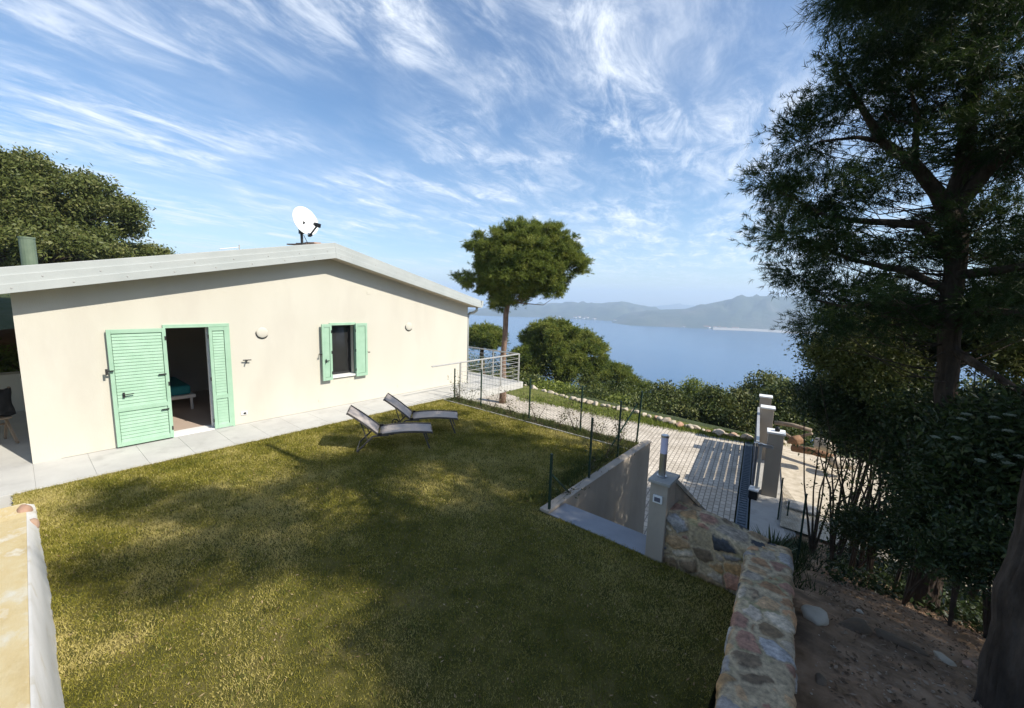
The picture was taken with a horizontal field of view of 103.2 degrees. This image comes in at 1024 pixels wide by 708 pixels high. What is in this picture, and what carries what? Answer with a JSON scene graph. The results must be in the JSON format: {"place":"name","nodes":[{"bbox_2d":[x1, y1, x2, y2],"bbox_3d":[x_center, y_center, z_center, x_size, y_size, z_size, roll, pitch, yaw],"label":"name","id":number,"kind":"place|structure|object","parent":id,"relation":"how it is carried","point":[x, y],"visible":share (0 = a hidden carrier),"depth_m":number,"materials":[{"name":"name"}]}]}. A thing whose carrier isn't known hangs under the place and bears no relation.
{"place":"outdoors","nodes":[
{"label":"outdoors","id":0,"kind":"place"},
{"bbox_2d":[0,380,32,468],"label":"porch floor","id":1,"kind":"structure","parent":0,"point":[13,453],"depth_m":7.16,"materials":[{"name":"stone"}]},
{"bbox_2d":[0,386,18,443],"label":"folding chair","id":2,"kind":"object","parent":1,"relation":"on","point":[6,424],"visible":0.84,"depth_m":7.24,"materials":[{"name":"grey wood"}]},
{"bbox_2d":[0,388,15,416],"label":"cushion","id":3,"kind":"object","parent":2,"relation":"on","point":[7,408],"visible":1,"depth_m":7.12,"materials":[{"name":"black fabric"}]},
{"bbox_2d":[0,328,19,371],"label":"shrub","id":4,"kind":"object","parent":1,"relation":"on","point":[8,336],"visible":0.12,"depth_m":10.00,"materials":[{"name":"green plant"}]},
{"bbox_2d":[0,338,20,376],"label":"garden shrub","id":5,"kind":"object","parent":1,"relation":"on","point":[13,358],"visible":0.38,"depth_m":9.66,"materials":[{"name":"green plant"}]},
{"bbox_2d":[0,371,24,411],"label":"parapet wall","id":6,"kind":"structure","parent":1,"relation":"on","point":[12,380],"depth_m":8.96,"materials":[{"name":"white paint"}]},
{"bbox_2d":[11,398,735,707],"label":"lawn","id":7,"kind":"structure","parent":0,"point":[464,690],"depth_m":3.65,"materials":[{"name":"green plant"}]},
{"bbox_2d":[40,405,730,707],"bbox_3d":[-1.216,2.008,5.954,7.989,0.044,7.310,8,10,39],"label":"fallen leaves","id":8,"kind":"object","parent":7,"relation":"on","point":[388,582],"visible":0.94,"depth_m":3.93,"materials":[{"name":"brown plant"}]},
{"bbox_2d":[346,405,432,452],"bbox_3d":[-2.278,1.372,7.658,1.508,0.762,0.568,0,8,-15],"label":"sun lounger","id":9,"kind":"object","parent":7,"relation":"on","point":[367,421],"visible":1,"depth_m":7.62,"materials":[{"name":"beige fabric"}]},
{"bbox_2d":[383,393,457,434],"bbox_3d":[-1.912,1.252,8.624,1.508,0.762,0.614,1,8,-9],"label":"sun lounger","id":10,"kind":"object","parent":7,"relation":"on","point":[399,406],"visible":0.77,"depth_m":8.62,"materials":[{"name":"beige fabric"}]},
{"bbox_2d":[444,399,627,448],"bbox_3d":[0.184,1.575,9.604,5.350,0.045,0.035,8,10,39],"label":"lawn edging","id":11,"kind":"object","parent":7,"relation":"on","point":[534,423],"visible":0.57,"depth_m":9.27,"materials":[{"name":"grey concrete"}]},
{"bbox_2d":[445,395,638,505],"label":"bed weeds","id":12,"kind":"object","parent":7,"relation":"on","point":[574,473],"visible":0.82,"depth_m":7.63,"materials":[{"name":"green plant"}]},
{"bbox_2d":[452,398,636,448],"bbox_3d":[0.362,1.603,9.773,5.420,0.116,0.444,8,10,39],"label":"planting bed","id":13,"kind":"object","parent":7,"relation":"on","point":[550,426],"visible":0.14,"depth_m":9.44,"materials":[{"name":"pale gravel"},{"name":"green plant"}]},
{"bbox_2d":[561,393,591,430],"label":"climbing plant","id":14,"kind":"object","parent":13,"relation":"on","point":[572,413],"visible":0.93,"depth_m":8.85,"materials":[{"name":"green plant"}]},
{"bbox_2d":[584,404,608,436],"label":"climbing plant","id":15,"kind":"object","parent":13,"relation":"on","point":[596,422],"visible":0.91,"depth_m":8.51,"materials":[{"name":"green plant"}]},
{"bbox_2d":[607,403,632,444],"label":"climbing plant","id":16,"kind":"object","parent":13,"relation":"on","point":[615,417],"visible":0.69,"depth_m":8.26,"materials":[{"name":"green plant"}]},
{"bbox_2d":[454,368,642,446],"bbox_3d":[0.316,1.146,9.612,5.390,1.362,0.632,8,10,39],"label":"wire fence","id":17,"kind":"object","parent":7,"relation":"on","point":[530,393],"visible":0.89,"depth_m":9.09,"materials":[{"name":"green metal"}]},
{"bbox_2d":[543,476,582,498],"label":"climbing plant","id":18,"kind":"object","parent":7,"relation":"on","point":[556,488],"visible":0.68,"depth_m":5.88,"materials":[{"name":"green plant"}]},
{"bbox_2d":[549,503,645,555],"bbox_3d":[1.127,2.376,5.206,1.329,0.362,0.400,8,10,39],"label":"step landing","id":19,"kind":"object","parent":7,"relation":"on","point":[631,539],"visible":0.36,"depth_m":5.16,"materials":[{"name":"grey concrete"}]},
{"bbox_2d":[586,432,630,459],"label":"climbing plant","id":20,"kind":"object","parent":7,"relation":"on","point":[612,447],"visible":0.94,"depth_m":7.35,"materials":[{"name":"green plant"}]},
{"bbox_2d":[645,470,679,562],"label":"lamp pillar","id":21,"kind":"structure","parent":7,"relation":"on","point":[662,497],"depth_m":4.48,"materials":[{"name":"grey concrete"}]},
{"bbox_2d":[657,434,668,477],"bbox_3d":[1.684,1.129,4.508,0.104,0.482,0.104,8,10,39],"label":"bollard light","id":22,"kind":"object","parent":21,"relation":"on","point":[663,456],"visible":1,"depth_m":4.48,"materials":[{"name":"silver metal"}]},
{"bbox_2d":[663,501,769,594],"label":"stone wall","id":23,"kind":"structure","parent":7,"relation":"on","point":[710,547],"depth_m":4.25,"materials":[{"name":"beige stone"}]},
{"bbox_2d":[0,293,865,707],"bbox_3d":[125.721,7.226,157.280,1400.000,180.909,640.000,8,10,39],"label":"terrain","id":24,"kind":"structure","parent":0,"point":[6,317],"depth_m":17.62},
{"bbox_2d":[0,503,64,707],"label":"ramp wall","id":25,"kind":"structure","parent":24,"relation":"on","point":[29,675],"depth_m":2.79,"materials":[{"name":"beige paint"}]},
{"bbox_2d":[0,142,155,295],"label":"holm oak","id":26,"kind":"object","parent":24,"relation":"on","point":[67,225],"visible":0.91,"depth_m":16.20,"materials":[{"name":"green plant"}]},
{"bbox_2d":[93,239,179,258],"bbox_3d":[-19.148,-4.524,19.972,3.125,2.478,5.066,8,10,39],"label":"holm oak","id":27,"kind":"object","parent":24,"relation":"on","point":[148,249],"visible":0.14,"depth_m":20.04,"materials":[{"name":"green plant"}]},
{"bbox_2d":[0,389,456,508],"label":"walkway","id":28,"kind":"structure","parent":24,"relation":"on","point":[28,477],"depth_m":7.22,"materials":[{"name":"white concrete"}]},
{"bbox_2d":[0,236,483,463],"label":"house","id":29,"kind":"structure","parent":24,"relation":"on","point":[107,348],"depth_m":8.34,"materials":[{"name":"paint"}]},
{"bbox_2d":[169,377,195,408],"bbox_3d":[-8.562,0.996,9.431,1.500,0.580,1.620,8,10,39],"label":"bed","id":30,"kind":"object","parent":29,"relation":"on","point":[179,389],"visible":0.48,"depth_m":9.46,"materials":[{"name":"teal fabric"}]},
{"bbox_2d":[205,327,225,426],"bbox_3d":[-6.043,0.467,8.327,0.080,2.048,0.300,8,10,39],"label":"glazed door","id":31,"kind":"structure","parent":29,"relation":"in","point":[206,328],"depth_m":8.20,"materials":[{"name":"white paint"}]},
{"bbox_2d":[292,206,320,244],"bbox_3d":[-4.751,-2.782,9.576,0.612,1.338,0.536,1,8,-8],"label":"satellite dish","id":32,"kind":"object","parent":29,"relation":"attached to","point":[306,221],"visible":0.99,"depth_m":9.51,"materials":[{"name":"metal"}]},
{"bbox_2d":[329,322,355,377],"bbox_3d":[-4.325,-0.115,10.253,0.290,1.365,0.680,8,10,39],"label":"window","id":33,"kind":"structure","parent":29,"relation":"in","point":[341,341],"depth_m":10.36,"materials":[{"name":"white paint"}]},
{"bbox_2d":[469,319,510,370],"bbox_3d":[-2.273,-0.465,34.214,4.243,5.031,4.378,8,10,39],"label":"umbrella pine","id":34,"kind":"object","parent":24,"relation":"on","point":[487,335],"visible":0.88,"depth_m":33.22,"materials":[{"name":"green plant"}]},
{"bbox_2d":[487,365,548,384],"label":"maquis shrub","id":35,"kind":"object","parent":24,"relation":"on","point":[523,375],"visible":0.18,"depth_m":24.03,"materials":[{"name":"green plant"}]},
{"bbox_2d":[523,376,580,394],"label":"maquis shrub","id":36,"kind":"object","parent":24,"relation":"on","point":[551,386],"visible":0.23,"depth_m":22.50,"materials":[{"name":"green plant"}]},
{"bbox_2d":[506,315,611,383],"bbox_3d":[2.925,0.649,26.805,7.264,6.410,5.451,4,8,13],"label":"umbrella pine","id":37,"kind":"object","parent":24,"relation":"on","point":[565,347],"visible":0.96,"depth_m":25.62,"materials":[{"name":"green plant"}]},
{"bbox_2d":[570,384,609,400],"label":"maquis shrub","id":38,"kind":"object","parent":24,"relation":"on","point":[590,390],"visible":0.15,"depth_m":22.42,"materials":[{"name":"green plant"}]},
{"bbox_2d":[540,440,651,533],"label":"stairwell wall","id":39,"kind":"structure","parent":24,"relation":"on","point":[616,492],"depth_m":7.27,"materials":[{"name":"grey concrete"}]},
{"bbox_2d":[548,401,621,509],"bbox_3d":[1.229,1.612,6.427,0.052,1.312,2.504,7,9,35],"label":"wire fence","id":40,"kind":"object","parent":39,"relation":"on","point":[551,475],"visible":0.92,"depth_m":6.36,"materials":[{"name":"green metal"}]},
{"bbox_2d":[576,432,609,470],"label":"climbing plant","id":41,"kind":"object","parent":39,"relation":"on","point":[594,458],"visible":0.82,"depth_m":6.72,"materials":[{"name":"green plant"}]},
{"bbox_2d":[474,394,743,534],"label":"paved drive","id":42,"kind":"structure","parent":24,"relation":"on","point":[706,468],"depth_m":13.24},
{"bbox_2d":[447,215,595,403],"bbox_3d":[0.577,-1.875,18.521,5.598,8.676,5.086,8,10,39],"label":"umbrella pine","id":43,"kind":"object","parent":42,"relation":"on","point":[525,260],"visible":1,"depth_m":17.18,"materials":[{"name":"green plant"}]},
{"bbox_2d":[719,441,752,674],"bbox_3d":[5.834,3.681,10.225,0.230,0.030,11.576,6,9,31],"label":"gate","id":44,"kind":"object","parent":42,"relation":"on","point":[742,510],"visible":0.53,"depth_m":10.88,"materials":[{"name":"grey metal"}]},
{"bbox_2d":[574,360,654,397],"bbox_3d":[7.271,2.666,29.370,5.617,4.511,5.357,8,10,39],"label":"umbrella pine","id":45,"kind":"object","parent":24,"relation":"on","point":[620,372],"visible":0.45,"depth_m":28.46,"materials":[{"name":"green plant"}]},
{"bbox_2d":[598,387,637,405],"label":"maquis shrub","id":46,"kind":"object","parent":24,"relation":"on","point":[617,397],"visible":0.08,"depth_m":21.62,"materials":[{"name":"green plant"}]},
{"bbox_2d":[619,395,664,413],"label":"maquis shrub","id":47,"kind":"object","parent":24,"relation":"on","point":[649,406],"visible":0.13,"depth_m":20.72,"materials":[{"name":"green plant"}]},
{"bbox_2d":[506,382,787,445],"bbox_3d":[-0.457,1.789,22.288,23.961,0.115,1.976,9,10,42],"label":"grass verge","id":48,"kind":"object","parent":24,"relation":"on","point":[534,392],"depth_m":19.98,"materials":[{"name":"green plant"}]},
{"bbox_2d":[637,378,691,418],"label":"maquis shrub","id":49,"kind":"object","parent":24,"relation":"on","point":[668,391],"visible":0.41,"depth_m":22.45,"materials":[{"name":"green plant"}]},
{"bbox_2d":[468,350,867,456],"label":"hillside wood","id":50,"kind":"object","parent":24,"relation":"on","point":[607,391],"visible":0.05,"depth_m":20.87,"materials":[{"name":"green plant"}]},
{"bbox_2d":[675,480,705,509],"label":"cheek wall","id":51,"kind":"structure","parent":24,"relation":"on","point":[683,494],"depth_m":4.91,"materials":[{"name":"grey concrete"}]},
{"bbox_2d":[677,375,709,419],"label":"maquis shrub","id":52,"kind":"object","parent":24,"relation":"on","point":[691,386],"visible":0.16,"depth_m":22.95,"materials":[{"name":"green plant"}]},
{"bbox_2d":[682,383,742,429],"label":"maquis shrub","id":53,"kind":"object","parent":24,"relation":"on","point":[712,395],"visible":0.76,"depth_m":20.51,"materials":[{"name":"green plant"}]},
{"bbox_2d":[725,382,757,433],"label":"maquis shrub","id":54,"kind":"object","parent":24,"relation":"on","point":[740,395],"visible":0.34,"depth_m":20.76,"materials":[{"name":"green plant"}]},
{"bbox_2d":[730,364,788,437],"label":"maquis shrub","id":55,"kind":"object","parent":24,"relation":"on","point":[764,376],"visible":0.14,"depth_m":21.26,"materials":[{"name":"green plant"}]},
{"bbox_2d":[759,394,772,415],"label":"gate pillar","id":56,"kind":"structure","parent":24,"relation":"on","point":[765,399],"depth_m":14.06,"materials":[{"name":"white paint"}]},
{"bbox_2d":[757,404,775,459],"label":"gate pillar","id":57,"kind":"structure","parent":24,"relation":"on","point":[766,416],"depth_m":12.87,"materials":[{"name":"white paint"}]},
{"bbox_2d":[749,459,795,542],"bbox_3d":[6.373,3.748,9.906,0.940,0.001,11.566,6,9,31],"label":"concrete apron","id":58,"kind":"object","parent":24,"relation":"on","point":[763,512],"visible":0.25,"depth_m":9.60,"materials":[{"name":"grey concrete"}]},
{"bbox_2d":[748,485,759,500],"bbox_3d":[6.182,3.551,10.375,0.220,0.260,0.300,8,10,39],"label":"gate motor","id":59,"kind":"object","parent":58,"relation":"on","point":[753,493],"visible":0.98,"depth_m":10.28,"materials":[{"name":"black plastic"}]},
{"bbox_2d":[751,407,759,485],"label":"sliding gate","id":60,"kind":"structure","parent":58,"relation":"on","point":[756,439],"depth_m":11.28,"materials":[{"name":"grey metal"}]},
{"bbox_2d":[754,442,773,488],"bbox_3d":[6.281,2.965,10.254,0.420,1.460,0.105,8,10,39],"label":"gate guide post","id":61,"kind":"object","parent":58,"relation":"on","point":[761,445],"visible":0.92,"depth_m":10.23,"materials":[{"name":"metal"}]},
{"bbox_2d":[761,426,785,497],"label":"gate pillar","id":62,"kind":"structure","parent":58,"relation":"on","point":[772,465],"depth_m":10.37,"materials":[{"name":"white paint"}]},
{"bbox_2d":[710,529,842,702],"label":"slope weeds","id":63,"kind":"object","parent":24,"relation":"on","point":[802,560],"visible":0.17,"depth_m":5.80,"materials":[{"name":"green plant"}]},
{"bbox_2d":[735,373,819,445],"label":"maquis shrub","id":64,"kind":"object","parent":24,"relation":"on","point":[772,389],"visible":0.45,"depth_m":18.11,"materials":[{"name":"green plant"}]},
{"bbox_2d":[849,355,970,552],"bbox_3d":[7.132,1.542,7.609,2.277,5.063,2.401,8,10,39],"label":"broadleaf shrub","id":65,"kind":"object","parent":24,"relation":"on","point":[858,471],"depth_m":7.85,"materials":[{"name":"green plant"}]},
{"bbox_2d":[958,376,1022,393],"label":"maquis shrub","id":66,"kind":"object","parent":24,"relation":"on","point":[964,380],"depth_m":15.88,"materials":[{"name":"green plant"}]},
{"bbox_2d":[0,0,1023,305],"label":"sky","id":67,"kind":"structure","parent":0,"point":[407,129],"materials":[{"name":"blue"}]},
{"bbox_2d":[468,301,660,320],"bbox_3d":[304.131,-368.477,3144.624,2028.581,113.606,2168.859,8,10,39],"label":"distant hills","id":68,"kind":"structure","parent":0,"point":[609,311],"depth_m":2576.51,"materials":[{"name":"blue"}]},
{"bbox_2d":[649,303,695,309],"bbox_3d":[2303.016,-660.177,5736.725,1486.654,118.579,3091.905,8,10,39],"label":"farthest hills","id":69,"kind":"structure","parent":0,"point":[674,306],"depth_m":5435.21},
{"bbox_2d":[468,301,1023,440],"bbox_3d":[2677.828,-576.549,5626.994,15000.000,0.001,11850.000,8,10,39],"label":"sea","id":70,"kind":"structure","parent":0,"point":[676,355],"depth_m":904.11,"materials":[{"name":"liquid"}]},
{"bbox_2d":[713,327,801,333],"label":"beach","id":71,"kind":"structure","parent":0,"point":[746,329],"depth_m":1722.75,"materials":[{"name":"beige sand"}]},
{"bbox_2d":[612,294,936,331],"bbox_3d":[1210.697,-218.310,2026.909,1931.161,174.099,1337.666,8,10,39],"label":"headland hills","id":72,"kind":"structure","parent":0,"point":[756,311],"depth_m":1940.86,"materials":[{"name":"blue"}]},
{"bbox_2d":[786,432,812,443],"bbox_3d":[9.078,2.655,12.816,0.097,0.600,0.764,-1,8,-19],"label":"log","id":73,"kind":"object","parent":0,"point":[808,434],"visible":0.53,"depth_m":12.57,"materials":[{"name":"brown wood"}]},
{"bbox_2d":[774,421,811,431],"bbox_3d":[8.911,2.290,12.889,0.136,0.196,1.047,-3,9,-31],"label":"log","id":74,"kind":"object","parent":73,"relation":"on","point":[788,424],"visible":0.98,"depth_m":12.86,"materials":[{"name":"brown wood"}]},
{"bbox_2d":[786,499,816,516],"bbox_3d":[7.010,3.709,9.809,0.600,0.050,0.500,8,10,39],"label":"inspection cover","id":75,"kind":"object","parent":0,"point":[801,504],"visible":0.47,"depth_m":9.77,"materials":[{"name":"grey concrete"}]},
{"bbox_2d":[785,533,985,707],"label":"soil bank","id":76,"kind":"structure","parent":0,"point":[812,647],"depth_m":3.12,"materials":[{"name":"brown soil"}]},
{"bbox_2d":[715,542,797,707],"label":"stone wall","id":77,"kind":"structure","parent":76,"relation":"on","point":[759,668],"depth_m":2.80,"materials":[{"name":"grey stone"}]},
{"bbox_2d":[751,525,797,555],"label":"spiky plant","id":78,"kind":"object","parent":76,"relation":"on","point":[779,543],"visible":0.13,"depth_m":6.78,"materials":[{"name":"green plant"}]},
{"bbox_2d":[801,604,828,625],"bbox_3d":[2.603,2.273,3.495,0.203,0.148,0.248,9,11,44],"label":"rock","id":79,"kind":"object","parent":76,"relation":"on","point":[817,616],"visible":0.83,"depth_m":3.45,"materials":[{"name":"grey stone"}]},
{"bbox_2d":[815,673,826,685],"bbox_3d":[2.102,2.219,2.759,0.063,0.040,0.115,7,9,35],"label":"rock","id":80,"kind":"object","parent":76,"relation":"on","point":[820,679],"visible":1,"depth_m":2.75,"materials":[{"name":"grey stone"}]},
{"bbox_2d":[793,437,878,560],"bbox_3d":[5.093,2.357,6.266,0.798,2.221,1.410,-2,9,-27],"label":"thin tree","id":81,"kind":"object","parent":76,"relation":"on","point":[833,542],"visible":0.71,"depth_m":6.43,"materials":[{"name":"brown plant"}]},
{"bbox_2d":[777,368,905,554],"bbox_3d":[5.653,1.978,6.710,2.387,3.621,2.551,8,10,39],"label":"broadleaf shrub","id":82,"kind":"object","parent":76,"relation":"on","point":[850,414],"visible":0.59,"depth_m":6.51,"materials":[{"name":"green plant"}]},
{"bbox_2d":[838,618,872,636],"bbox_3d":[2.942,2.349,3.480,0.361,0.086,0.186,-1,8,-18],"label":"rock","id":83,"kind":"object","parent":76,"relation":"on","point":[860,625],"visible":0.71,"depth_m":3.46,"materials":[{"name":"grey stone"}]},
{"bbox_2d":[808,481,923,571],"bbox_3d":[5.069,2.419,5.711,1.619,1.971,1.777,1,8,-7],"label":"broadleaf shrub","id":84,"kind":"object","parent":76,"relation":"on","point":[844,523],"visible":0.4,"depth_m":5.62,"materials":[{"name":"green plant"}]},
{"bbox_2d":[827,403,912,579],"bbox_3d":[5.092,1.915,5.613,1.201,2.746,1.292,8,10,39],"label":"thin tree","id":85,"kind":"object","parent":76,"relation":"on","point":[870,562],"visible":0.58,"depth_m":5.68,"materials":[{"name":"green plant"}]},
{"bbox_2d":[784,310,960,572],"bbox_3d":[5.464,1.345,6.398,2.278,4.398,2.052,-3,9,-32],"label":"broadleaf shrub","id":86,"kind":"object","parent":76,"relation":"on","point":[835,362],"visible":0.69,"depth_m":5.92,"materials":[{"name":"green plant"}]},
{"bbox_2d":[726,0,1023,610],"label":"pine tree","id":87,"kind":"object","parent":76,"relation":"on","point":[951,244],"visible":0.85,"depth_m":4.42,"materials":[{"name":"green plant"}]},
{"bbox_2d":[777,478,986,598],"bbox_3d":[6.983,3.309,6.419,4.915,2.254,3.400,8,10,39],"label":"wire fence","id":88,"kind":"object","parent":76,"relation":"on","point":[802,522],"visible":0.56,"depth_m":6.29,"materials":[{"name":"green metal"}]},
{"bbox_2d":[811,576,980,706],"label":"pebbles","id":89,"kind":"object","parent":76,"relation":"on","point":[889,690],"visible":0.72,"depth_m":3.12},
{"bbox_2d":[808,539,986,636],"bbox_3d":[7.746,3.292,4.212,7.506,2.605,5.562,8,10,39],"label":"shrub","id":90,"kind":"object","parent":76,"relation":"on","point":[973,614],"visible":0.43,"depth_m":5.19,"materials":[{"name":"green plant"}]},
{"bbox_2d":[780,0,1023,707],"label":"pine tree","id":91,"kind":"object","parent":76,"relation":"on","point":[1000,678],"visible":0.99,"depth_m":2.62,"materials":[{"name":"green plant"}]},
{"bbox_2d":[875,628,929,656],"bbox_3d":[3.251,2.415,3.386,0.340,0.072,0.124,8,10,39],"label":"rock","id":92,"kind":"object","parent":76,"relation":"on","point":[894,639],"visible":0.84,"depth_m":3.38,"materials":[{"name":"grey stone"}]},
{"bbox_2d":[825,562,985,707],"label":"leaf litter","id":93,"kind":"object","parent":76,"relation":"on","point":[905,693],"visible":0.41,"depth_m":3.41,"materials":[{"name":"brown plant"}]},
{"bbox_2d":[848,371,987,586],"bbox_3d":[5.305,1.735,5.263,1.585,3.052,2.425,8,10,39],"label":"broadleaf shrub","id":94,"kind":"object","parent":76,"relation":"on","point":[889,424],"visible":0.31,"depth_m":5.15,"materials":[{"name":"green plant"}]},
{"bbox_2d":[835,282,1008,558],"bbox_3d":[6.241,1.333,6.744,2.346,5.008,2.561,8,10,39],"label":"broadleaf shrub","id":95,"kind":"object","parent":76,"relation":"on","point":[924,354],"visible":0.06,"depth_m":6.20,"materials":[{"name":"green plant"}]},
{"bbox_2d":[858,463,1015,604],"bbox_3d":[4.349,2.066,4.097,1.300,2.010,2.574,8,10,39],"label":"broadleaf shrub","id":96,"kind":"object","parent":76,"relation":"on","point":[951,549],"visible":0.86,"depth_m":3.67,"materials":[{"name":"green plant"}]},
{"bbox_2d":[933,650,956,666],"bbox_3d":[3.467,2.451,3.257,0.101,0.057,0.148,-1,8,-21],"label":"rock","id":97,"kind":"object","parent":76,"relation":"on","point":[944,658],"visible":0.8,"depth_m":3.24,"materials":[{"name":"grey stone"}]},
{"bbox_2d":[879,368,1023,637],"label":"broadleaf shrub","id":98,"kind":"object","parent":76,"relation":"on","point":[948,454],"visible":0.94,"depth_m":3.84,"materials":[{"name":"green plant"}]},
{"bbox_2d":[898,427,1019,626],"bbox_3d":[4.520,1.773,4.013,0.971,2.204,0.958,2,8,0],"label":"thin tree","id":99,"kind":"object","parent":76,"relation":"on","point":[953,610],"visible":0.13,"depth_m":4.18,"materials":[{"name":"green plant"}]},
{"bbox_2d":[915,278,1023,603],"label":"broadleaf shrub","id":100,"kind":"object","parent":76,"relation":"on","point":[1007,358],"visible":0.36,"depth_m":5.41,"materials":[{"name":"green plant"}]},
{"bbox_2d":[780,444,1003,590],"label":"gravel road","id":101,"kind":"structure","parent":0,"point":[792,468],"depth_m":11.15,"materials":[{"name":"beige gravel"}]},
{"bbox_2d":[788,435,802,445],"bbox_3d":[8.690,2.642,12.401,0.509,0.366,0.359,-1,8,-18],"label":"boulder","id":102,"kind":"object","parent":101,"relation":"on","point":[796,439],"visible":0.88,"depth_m":12.25,"materials":[{"name":"orange stone"}]},
{"bbox_2d":[791,445,833,457],"bbox_3d":[9.360,3.071,12.633,0.233,0.304,1.162,-3,9,-31],"label":"log","id":103,"kind":"object","parent":101,"relation":"on","point":[799,449],"visible":0.66,"depth_m":12.68,"materials":[{"name":"brown wood"}]},
{"bbox_2d":[813,437,834,451],"bbox_3d":[9.250,2.681,11.961,0.462,0.428,0.489,-1,8,-22],"label":"boulder","id":104,"kind":"object","parent":101,"relation":"on","point":[822,447],"visible":0.46,"depth_m":11.90,"materials":[{"name":"stone"}]},
{"bbox_3d":[-3.007,2.062,13.801,15.580,2.310,1.900,8,10,39],"label":"retaining wall","id":105,"kind":"object","parent":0,"visible":0},
{"bbox_2d":[430,371,522,399],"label":"terrace slab","id":106,"kind":"structure","parent":105,"relation":"on","point":[488,388],"depth_m":13.13,"materials":[{"name":"concrete"}]},
{"bbox_2d":[405,346,519,404],"bbox_3d":[-5.169,0.120,15.170,10.102,0.992,4.802,8,10,39],"label":"terrace railing","id":107,"kind":"object","parent":106,"relation":"on","point":[500,361],"visible":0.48,"depth_m":13.12,"materials":[{"name":"metal"}]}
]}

